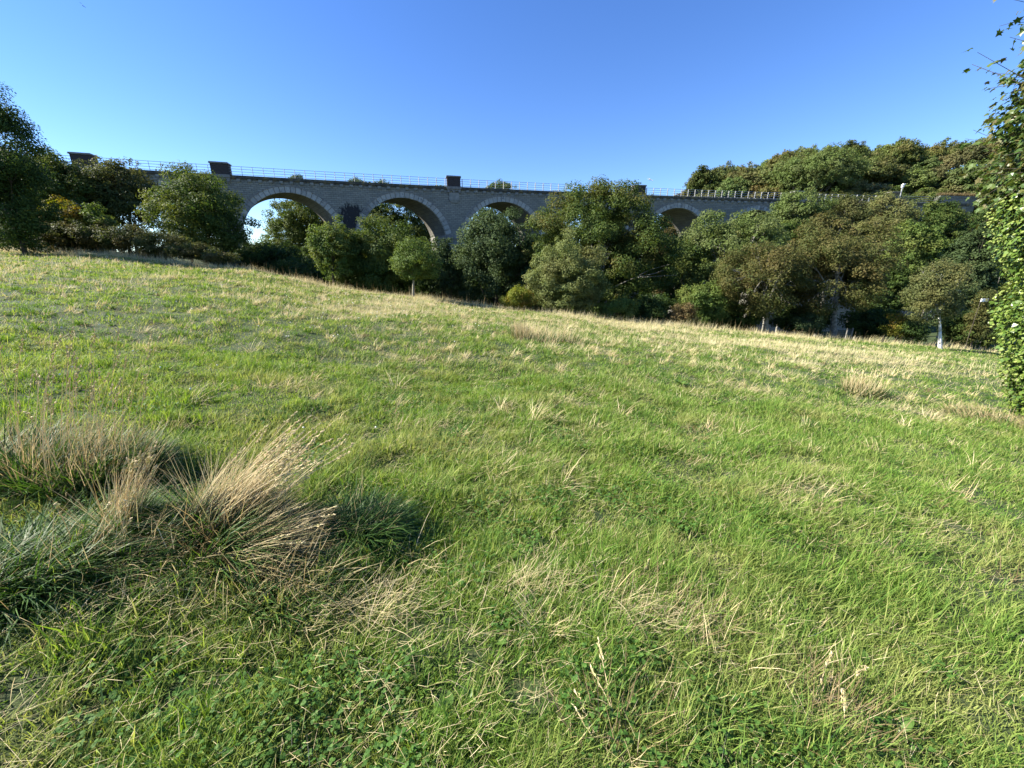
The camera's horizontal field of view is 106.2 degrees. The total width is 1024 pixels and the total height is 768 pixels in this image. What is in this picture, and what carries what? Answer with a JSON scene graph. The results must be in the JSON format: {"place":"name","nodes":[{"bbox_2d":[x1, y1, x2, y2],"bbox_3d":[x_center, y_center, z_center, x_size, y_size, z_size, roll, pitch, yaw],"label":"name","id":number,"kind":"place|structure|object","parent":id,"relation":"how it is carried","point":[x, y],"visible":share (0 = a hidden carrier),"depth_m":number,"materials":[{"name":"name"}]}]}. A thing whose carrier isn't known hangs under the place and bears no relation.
{"place":"outdoors","nodes":[
{"label":"outdoors","id":0,"kind":"place"},
{"bbox_2d":[0,248,1020,384],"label":"standing dry grass","id":1,"kind":"structure","parent":0,"point":[448,299],"depth_m":18.36,"materials":[{"name":"beige plant"}]},
{"bbox_2d":[0,181,1023,767],"bbox_3d":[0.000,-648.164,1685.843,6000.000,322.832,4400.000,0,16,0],"label":"ground","id":2,"kind":"structure","parent":0,"point":[38,685],"depth_m":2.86,"materials":[{"name":"green plant"}]},
{"bbox_2d":[0,82,66,254],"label":"tree","id":3,"kind":"object","parent":2,"relation":"on","point":[23,227],"visible":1,"depth_m":24.32,"materials":[{"name":"green plant"}]},
{"bbox_2d":[31,220,82,253],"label":"bramble bush","id":4,"kind":"object","parent":2,"relation":"on","point":[57,237],"visible":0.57,"depth_m":28.04,"materials":[{"name":"green plant"}]},
{"bbox_2d":[1,144,115,249],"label":"tree","id":5,"kind":"object","parent":2,"relation":"on","point":[70,187],"visible":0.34,"depth_m":33.90,"materials":[{"name":"green plant"}]},
{"bbox_2d":[0,373,119,502],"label":"grass tussock","id":6,"kind":"object","parent":2,"relation":"on","point":[8,447],"depth_m":2.67,"materials":[{"name":"plant"}]},
{"bbox_2d":[38,195,88,249],"bbox_3d":[-34.203,-12.145,29.744,3.198,4.520,2.760,0,16,0],"label":"bush","id":7,"kind":"object","parent":2,"relation":"on","point":[71,212],"visible":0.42,"depth_m":29.02,"materials":[{"name":"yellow plant"}]},
{"bbox_2d":[0,483,164,654],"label":"grass tussock","id":8,"kind":"object","parent":2,"relation":"on","point":[19,550],"depth_m":1.76,"materials":[{"name":"plant"}]},
{"bbox_2d":[55,219,111,254],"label":"bramble bush","id":9,"kind":"object","parent":2,"relation":"on","point":[83,235],"visible":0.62,"depth_m":28.24,"materials":[{"name":"green plant"}]},
{"bbox_2d":[5,441,185,556],"bbox_3d":[-2.148,0.634,2.030,0.653,0.528,0.627,0,16,0],"label":"grass tussock","id":10,"kind":"object","parent":2,"relation":"on","point":[139,508],"depth_m":2.08,"materials":[{"name":"plant"}]},
{"bbox_2d":[78,202,120,230],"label":"bush","id":11,"kind":"object","parent":2,"relation":"on","point":[92,215],"visible":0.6,"depth_m":29.30,"materials":[{"name":"green plant"}]},
{"bbox_2d":[0,489,201,614],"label":"grass tussock","id":12,"kind":"object","parent":2,"relation":"on","point":[141,555],"depth_m":1.90,"materials":[{"name":"plant"}]},
{"bbox_2d":[0,327,205,518],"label":"grass tussock","id":13,"kind":"object","parent":2,"relation":"on","point":[65,479],"depth_m":2.54,"materials":[{"name":"plant"}]},
{"bbox_2d":[64,154,166,250],"bbox_3d":[-37.861,-17.401,37.839,7.912,9.094,7.112,0,16,0],"label":"tree","id":14,"kind":"object","parent":2,"relation":"on","point":[123,197],"visible":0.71,"depth_m":36.02,"materials":[{"name":"green plant"}]},
{"bbox_2d":[92,222,158,256],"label":"bramble bush","id":15,"kind":"object","parent":2,"relation":"on","point":[116,239],"visible":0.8,"depth_m":28.23,"materials":[{"name":"green plant"}]},
{"bbox_2d":[129,229,191,260],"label":"bramble bush","id":16,"kind":"object","parent":2,"relation":"on","point":[148,242],"visible":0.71,"depth_m":28.09,"materials":[{"name":"green plant"}]},
{"bbox_2d":[161,241,218,263],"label":"bramble bush","id":17,"kind":"object","parent":2,"relation":"on","point":[192,250],"visible":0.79,"depth_m":27.97,"materials":[{"name":"green plant"}]},
{"bbox_2d":[133,160,261,255],"bbox_3d":[-28.346,-15.531,35.071,9.745,8.411,8.451,0,16,0],"label":"tree","id":18,"kind":"object","parent":2,"relation":"on","point":[197,204],"visible":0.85,"depth_m":33.30,"materials":[{"name":"green plant"}]},
{"bbox_2d":[50,467,351,623],"bbox_3d":[-1.538,0.807,2.070,1.340,0.426,1.193,0,16,0],"label":"grass tussock","id":19,"kind":"object","parent":2,"relation":"on","point":[266,538],"depth_m":2.00,"materials":[{"name":"plant"}]},
{"bbox_2d":[71,411,354,575],"bbox_3d":[-1.663,0.567,2.204,1.300,0.745,1.271,0,16,0],"label":"grass tussock","id":20,"kind":"object","parent":2,"relation":"on","point":[241,499],"depth_m":2.22,"materials":[{"name":"plant"}]},
{"bbox_2d":[195,246,242,266],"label":"bramble bush","id":21,"kind":"object","parent":2,"relation":"on","point":[217,256],"visible":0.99,"depth_m":28.23,"materials":[{"name":"green plant"}]},
{"bbox_2d":[151,509,381,663],"bbox_3d":[-1.167,0.900,1.937,0.993,0.419,0.898,0,16,0],"label":"grass tussock","id":22,"kind":"object","parent":2,"relation":"on","point":[283,581],"depth_m":1.85,"materials":[{"name":"plant"}]},
{"bbox_2d":[235,240,313,271],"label":"bush","id":23,"kind":"object","parent":2,"relation":"on","point":[267,256],"visible":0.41,"depth_m":38.02,"materials":[{"name":"green plant"}]},
{"bbox_2d":[253,199,330,258],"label":"tree","id":24,"kind":"object","parent":2,"relation":"on","point":[291,225],"visible":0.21,"depth_m":60.33,"materials":[{"name":"green plant"}]},
{"bbox_2d":[263,254,341,285],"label":"bush","id":25,"kind":"object","parent":2,"relation":"on","point":[300,267],"visible":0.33,"depth_m":35.48,"materials":[{"name":"green plant"}]},
{"bbox_2d":[305,213,355,284],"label":"tree","id":26,"kind":"object","parent":2,"relation":"on","point":[325,245],"visible":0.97,"depth_m":31.44,"materials":[{"name":"green plant"}]},
{"bbox_2d":[330,252,373,290],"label":"tree","id":27,"kind":"object","parent":2,"relation":"on","point":[359,284],"visible":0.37,"depth_m":34.12,"materials":[{"name":"green plant"}]},
{"bbox_2d":[279,476,433,586],"bbox_3d":[-0.963,0.795,2.388,0.970,0.450,0.988,0,16,0],"label":"grass tussock","id":28,"kind":"object","parent":2,"relation":"on","point":[375,506],"depth_m":2.39,"materials":[{"name":"plant"}]},
{"bbox_2d":[335,213,429,295],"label":"tree","id":29,"kind":"object","parent":2,"relation":"on","point":[377,252],"visible":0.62,"depth_m":33.02,"materials":[{"name":"green plant"}]},
{"bbox_2d":[362,203,430,249],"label":"tree","id":30,"kind":"object","parent":2,"relation":"on","point":[420,229],"visible":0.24,"depth_m":65.82,"materials":[{"name":"green plant"}]},
{"bbox_2d":[387,234,444,295],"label":"tree","id":31,"kind":"object","parent":2,"relation":"on","point":[425,261],"visible":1,"depth_m":25.91,"materials":[{"name":"green plant"}]},
{"bbox_2d":[393,243,443,299],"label":"tree","id":32,"kind":"object","parent":2,"relation":"on","point":[422,288],"visible":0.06,"depth_m":42.92,"materials":[{"name":"green plant"}]},
{"bbox_2d":[422,236,461,300],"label":"tree","id":33,"kind":"object","parent":2,"relation":"on","point":[448,276],"visible":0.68,"depth_m":37.60,"materials":[{"name":"green plant"}]},
{"bbox_2d":[447,243,491,305],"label":"tree","id":34,"kind":"object","parent":2,"relation":"on","point":[475,282],"visible":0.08,"depth_m":44.57,"materials":[{"name":"green plant"}]},
{"bbox_2d":[2,152,970,334],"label":"railway viaduct","id":35,"kind":"object","parent":2,"relation":"on","point":[450,208],"visible":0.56,"depth_m":54.80,"materials":[{"name":"stone"}]},
{"bbox_2d":[449,206,538,307],"bbox_3d":[-1.452,-9.519,37.860,8.859,14.932,8.685,-8,18,-24],"label":"tree","id":36,"kind":"object","parent":2,"relation":"on","point":[494,250],"visible":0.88,"depth_m":35.29,"materials":[{"name":"green plant"}]},
{"bbox_2d":[3,242,991,350],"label":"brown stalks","id":37,"kind":"object","parent":2,"relation":"on","point":[478,299],"visible":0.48,"depth_m":28.17,"materials":[{"name":"brown plant"}]},
{"bbox_2d":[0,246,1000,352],"bbox_3d":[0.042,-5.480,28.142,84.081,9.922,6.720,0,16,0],"label":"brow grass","id":38,"kind":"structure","parent":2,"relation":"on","point":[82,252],"depth_m":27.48,"materials":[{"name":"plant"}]},
{"bbox_2d":[0,255,1022,766],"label":"brown tufts","id":39,"kind":"object","parent":2,"relation":"on","point":[592,409],"visible":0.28,"depth_m":5.39,"materials":[{"name":"brown plant"}]},
{"bbox_2d":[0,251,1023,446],"bbox_3d":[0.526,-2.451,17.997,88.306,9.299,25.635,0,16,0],"label":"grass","id":40,"kind":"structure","parent":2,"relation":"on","point":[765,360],"depth_m":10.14,"materials":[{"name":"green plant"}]},
{"bbox_2d":[0,250,1023,724],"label":"dead grass tufts","id":41,"kind":"object","parent":2,"relation":"on","point":[302,312],"visible":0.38,"depth_m":8.31,"materials":[{"name":"plant"}]},
{"bbox_2d":[0,250,1023,426],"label":"dry grass","id":42,"kind":"structure","parent":2,"relation":"on","point":[626,342],"depth_m":14.05,"materials":[{"name":"beige plant"}]},
{"bbox_2d":[0,256,1023,767],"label":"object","id":43,"kind":"object","parent":2,"relation":"on","point":[508,500],"visible":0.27,"depth_m":2.61,"materials":[{"name":"green plant"}]},
{"bbox_2d":[0,258,1023,767],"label":"clover","id":44,"kind":"object","parent":2,"relation":"on","point":[246,761],"depth_m":1.50,"materials":[{"name":"green plant"}]},
{"bbox_2d":[499,285,537,308],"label":"shrub","id":45,"kind":"object","parent":2,"relation":"on","point":[518,297],"visible":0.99,"depth_m":27.12,"materials":[{"name":"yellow plant"}]},
{"bbox_2d":[504,318,533,340],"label":"grass tussock","id":46,"kind":"object","parent":2,"relation":"on","point":[519,333],"depth_m":11.52,"materials":[{"name":"plant"}]},
{"bbox_2d":[514,317,586,344],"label":"grass tussock","id":47,"kind":"object","parent":2,"relation":"on","point":[554,334],"depth_m":11.56,"materials":[{"name":"plant"}]},
{"bbox_2d":[521,226,611,313],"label":"tree","id":48,"kind":"object","parent":2,"relation":"on","point":[561,284],"visible":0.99,"depth_m":27.88,"materials":[{"name":"green plant"}]},
{"bbox_2d":[516,174,687,316],"bbox_3d":[8.058,-10.315,36.566,14.989,17.363,13.834,11,19,32],"label":"tree","id":49,"kind":"object","parent":2,"relation":"on","point":[622,267],"visible":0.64,"depth_m":33.68,"materials":[{"name":"green plant"}]},
{"bbox_2d":[597,294,641,320],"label":"shrub","id":50,"kind":"object","parent":2,"relation":"on","point":[623,307],"visible":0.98,"depth_m":28.45,"materials":[{"name":"green plant"}]},
{"bbox_2d":[532,637,720,767],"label":"grass tussock","id":51,"kind":"object","parent":2,"relation":"on","point":[610,703],"depth_m":1.45,"materials":[{"name":"plant"}]},
{"bbox_2d":[627,292,680,322],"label":"shrub","id":52,"kind":"object","parent":2,"relation":"on","point":[655,306],"visible":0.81,"depth_m":29.84,"materials":[{"name":"green plant"}]},
{"bbox_2d":[585,548,764,686],"bbox_3d":[0.746,1.115,1.931,0.944,0.352,0.829,0,16,0],"label":"grass tussock","id":53,"kind":"object","parent":2,"relation":"on","point":[634,568],"depth_m":2.00,"materials":[{"name":"plant"}]},
{"bbox_2d":[666,302,698,323],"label":"shrub","id":54,"kind":"object","parent":2,"relation":"on","point":[686,312],"visible":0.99,"depth_m":28.80,"materials":[{"name":"brown plant"}]},
{"bbox_2d":[660,239,712,324],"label":"tree","id":55,"kind":"object","parent":2,"relation":"on","point":[686,268],"visible":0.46,"depth_m":40.56,"materials":[{"name":"green plant"}]},
{"bbox_2d":[675,280,729,327],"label":"shrub","id":56,"kind":"object","parent":2,"relation":"on","point":[710,310],"visible":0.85,"depth_m":30.07,"materials":[{"name":"green plant"}]},
{"bbox_2d":[686,164,720,195],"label":"tree","id":57,"kind":"object","parent":2,"relation":"on","point":[699,179],"visible":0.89,"depth_m":97.74,"materials":[{"name":"green plant"}]},
{"bbox_2d":[671,208,791,327],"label":"tree","id":58,"kind":"object","parent":2,"relation":"on","point":[750,230],"visible":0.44,"depth_m":40.91,"materials":[{"name":"green plant"}]},
{"bbox_2d":[713,176,753,197],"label":"tree","id":59,"kind":"object","parent":2,"relation":"on","point":[729,185],"visible":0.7,"depth_m":93.19,"materials":[{"name":"green plant"}]},
{"bbox_2d":[720,165,760,186],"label":"tree","id":60,"kind":"object","parent":2,"relation":"on","point":[743,172],"visible":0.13,"depth_m":95.34,"materials":[{"name":"green plant"}]},
{"bbox_2d":[715,297,772,330],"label":"shrub","id":61,"kind":"object","parent":2,"relation":"on","point":[739,321],"visible":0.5,"depth_m":31.67,"materials":[{"name":"green plant"}]},
{"bbox_2d":[743,164,776,192],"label":"tree","id":62,"kind":"object","parent":2,"relation":"on","point":[764,180],"visible":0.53,"depth_m":93.39,"materials":[{"name":"green plant"}]},
{"bbox_2d":[709,240,814,333],"bbox_3d":[19.279,-6.908,30.139,7.276,8.214,6.685,5,17,17],"label":"tree","id":63,"kind":"object","parent":2,"relation":"on","point":[763,285],"visible":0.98,"depth_m":29.08,"materials":[{"name":"green plant"}]},
{"bbox_2d":[745,184,781,198],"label":"tree","id":64,"kind":"object","parent":2,"relation":"on","point":[776,191],"visible":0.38,"depth_m":89.65,"materials":[{"name":"green plant"}]},
{"bbox_2d":[759,218,802,332],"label":"tree","id":65,"kind":"object","parent":2,"relation":"on","point":[790,225],"visible":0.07,"depth_m":50.56,"materials":[{"name":"green plant"}]},
{"bbox_2d":[764,181,839,331],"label":"tree","id":66,"kind":"object","parent":2,"relation":"on","point":[789,210],"visible":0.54,"depth_m":53.82,"materials":[{"name":"green plant"}]},
{"bbox_2d":[769,303,838,334],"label":"shrub","id":67,"kind":"object","parent":2,"relation":"on","point":[781,321],"visible":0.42,"depth_m":32.66,"materials":[{"name":"green plant"}]},
{"bbox_2d":[789,312,826,336],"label":"shrub","id":68,"kind":"object","parent":2,"relation":"on","point":[810,322],"visible":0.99,"depth_m":29.85,"materials":[{"name":"green plant"}]},
{"bbox_2d":[765,141,874,196],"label":"tree","id":69,"kind":"object","parent":2,"relation":"on","point":[818,168],"visible":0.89,"depth_m":85.00,"materials":[{"name":"green plant"}]},
{"bbox_2d":[786,212,863,255],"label":"tree","id":70,"kind":"object","parent":2,"relation":"on","point":[838,222],"visible":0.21,"depth_m":47.60,"materials":[{"name":"green plant"}]},
{"bbox_2d":[725,625,949,767],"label":"grass tussock","id":71,"kind":"object","parent":2,"relation":"on","point":[844,699],"depth_m":1.60,"materials":[{"name":"plant"}]},
{"bbox_2d":[777,219,908,337],"bbox_3d":[25.751,-7.528,31.002,9.128,10.658,8.189,0,16,0],"label":"tree","id":72,"kind":"object","parent":2,"relation":"on","point":[835,268],"visible":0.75,"depth_m":29.54,"materials":[{"name":"green plant"}]},
{"bbox_2d":[826,176,867,195],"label":"tree","id":73,"kind":"object","parent":2,"relation":"on","point":[856,188],"visible":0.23,"depth_m":87.47,"materials":[{"name":"green plant"}]},
{"bbox_2d":[811,191,883,335],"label":"tree","id":74,"kind":"object","parent":2,"relation":"on","point":[854,210],"visible":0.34,"depth_m":54.26,"materials":[{"name":"green plant"}]},
{"bbox_2d":[827,368,897,399],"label":"grass tussock","id":75,"kind":"object","parent":2,"relation":"on","point":[869,389],"depth_m":8.52,"materials":[{"name":"plant"}]},
{"bbox_2d":[837,303,903,339],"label":"shrub","id":76,"kind":"object","parent":2,"relation":"on","point":[866,324],"visible":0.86,"depth_m":33.34,"materials":[{"name":"green plant"}]},
{"bbox_2d":[845,214,901,337],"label":"tree","id":77,"kind":"object","parent":2,"relation":"on","point":[892,222],"visible":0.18,"depth_m":49.49,"materials":[{"name":"green plant"}]},
{"bbox_2d":[860,180,891,198],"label":"tree","id":78,"kind":"object","parent":2,"relation":"on","point":[870,187],"visible":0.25,"depth_m":87.27,"materials":[{"name":"green plant"}]},
{"bbox_2d":[854,256,914,339],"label":"tree","id":79,"kind":"object","parent":2,"relation":"on","point":[898,282],"visible":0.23,"depth_m":38.05,"materials":[{"name":"green plant"}]},
{"bbox_2d":[859,155,910,185],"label":"tree","id":80,"kind":"object","parent":2,"relation":"on","point":[889,171],"visible":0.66,"depth_m":92.49,"materials":[{"name":"green plant"}]},
{"bbox_2d":[853,189,924,339],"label":"tree","id":81,"kind":"object","parent":2,"relation":"on","point":[908,210],"visible":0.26,"depth_m":55.02,"materials":[{"name":"green plant"}]},
{"bbox_2d":[878,312,912,341],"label":"shrub","id":82,"kind":"object","parent":2,"relation":"on","point":[894,330],"visible":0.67,"depth_m":29.74,"materials":[{"name":"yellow plant"}]},
{"bbox_2d":[878,716,913,742],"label":"dock plant","id":83,"kind":"object","parent":2,"relation":"on","point":[905,721],"visible":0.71,"depth_m":1.56,"materials":[{"name":"green plant"}]},
{"bbox_2d":[857,218,953,341],"bbox_3d":[41.608,-8.703,42.256,7.471,18.117,6.498,0,16,0],"label":"tree","id":84,"kind":"object","parent":2,"relation":"on","point":[918,247],"visible":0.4,"depth_m":39.15,"materials":[{"name":"green plant"}]},
{"bbox_2d":[883,136,930,182],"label":"tree","id":85,"kind":"object","parent":2,"relation":"on","point":[910,156],"visible":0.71,"depth_m":96.67,"materials":[{"name":"green plant"}]},
{"bbox_2d":[897,319,932,343],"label":"shrub","id":86,"kind":"object","parent":2,"relation":"on","point":[916,330],"visible":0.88,"depth_m":28.70,"materials":[{"name":"green plant"}]},
{"bbox_2d":[890,168,941,194],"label":"tree","id":87,"kind":"object","parent":2,"relation":"on","point":[914,181],"visible":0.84,"depth_m":91.83,"materials":[{"name":"green plant"}]},
{"bbox_2d":[900,155,944,173],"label":"tree","id":88,"kind":"object","parent":2,"relation":"on","point":[928,162],"visible":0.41,"depth_m":95.85,"materials":[{"name":"green plant"}]},
{"bbox_2d":[898,193,966,340],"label":"tree","id":89,"kind":"object","parent":2,"relation":"on","point":[940,213],"visible":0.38,"depth_m":55.91,"materials":[{"name":"green plant"}]},
{"bbox_2d":[898,256,979,348],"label":"tree","id":90,"kind":"object","parent":2,"relation":"on","point":[936,294],"visible":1,"depth_m":24.41,"materials":[{"name":"green plant"}]},
{"bbox_2d":[936,151,967,171],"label":"tree","id":91,"kind":"object","parent":2,"relation":"on","point":[951,161],"visible":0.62,"depth_m":96.14,"materials":[{"name":"green plant"}]},
{"bbox_2d":[934,195,977,224],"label":"retaining wall","id":92,"kind":"structure","parent":2,"relation":"on","point":[970,200],"depth_m":71.86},
{"bbox_2d":[925,223,1003,345],"bbox_3d":[42.108,-7.048,36.583,5.109,15.435,4.129,0,16,0],"label":"tree","id":93,"kind":"object","parent":2,"relation":"on","point":[984,267],"visible":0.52,"depth_m":34.75,"materials":[{"name":"green plant"}]},
{"bbox_2d":[941,310,993,347],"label":"shrub","id":94,"kind":"object","parent":2,"relation":"on","point":[953,328],"visible":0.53,"depth_m":29.80,"materials":[{"name":"green plant"}]},
{"bbox_2d":[933,159,1002,193],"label":"tree","id":95,"kind":"object","parent":2,"relation":"on","point":[967,182],"visible":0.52,"depth_m":86.94,"materials":[{"name":"green plant"}]},
{"bbox_2d":[934,209,1005,344],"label":"tree","id":96,"kind":"object","parent":2,"relation":"on","point":[975,222],"visible":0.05,"depth_m":56.07,"materials":[{"name":"green plant"}]},
{"bbox_2d":[923,396,1023,431],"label":"grass tussock","id":97,"kind":"object","parent":2,"relation":"on","point":[965,411],"depth_m":7.47,"materials":[{"name":"plant"}]},
{"bbox_2d":[956,141,993,164],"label":"tree","id":98,"kind":"object","parent":2,"relation":"on","point":[970,155],"visible":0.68,"depth_m":97.09,"materials":[{"name":"green plant"}]},
{"bbox_2d":[959,288,1003,348],"bbox_3d":[35.027,-4.672,28.859,2.171,4.937,1.876,0,16,0],"label":"shrub","id":99,"kind":"object","parent":2,"relation":"on","point":[981,314],"visible":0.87,"depth_m":28.55,"materials":[{"name":"green plant"}]},
{"bbox_2d":[958,0,1023,421],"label":"ivy covered tree","id":100,"kind":"object","parent":2,"relation":"on","point":[1008,199],"visible":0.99,"depth_m":7.06,"materials":[{"name":"green plant"}]},
{"bbox_2d":[966,243,1021,349],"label":"tree","id":101,"kind":"object","parent":2,"relation":"on","point":[986,343],"visible":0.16,"depth_m":39.08,"materials":[{"name":"green plant"}]},
{"bbox_2d":[0,0,1023,251],"label":"sky","id":102,"kind":"structure","parent":0,"point":[553,92],"materials":[{"name":"blue"}]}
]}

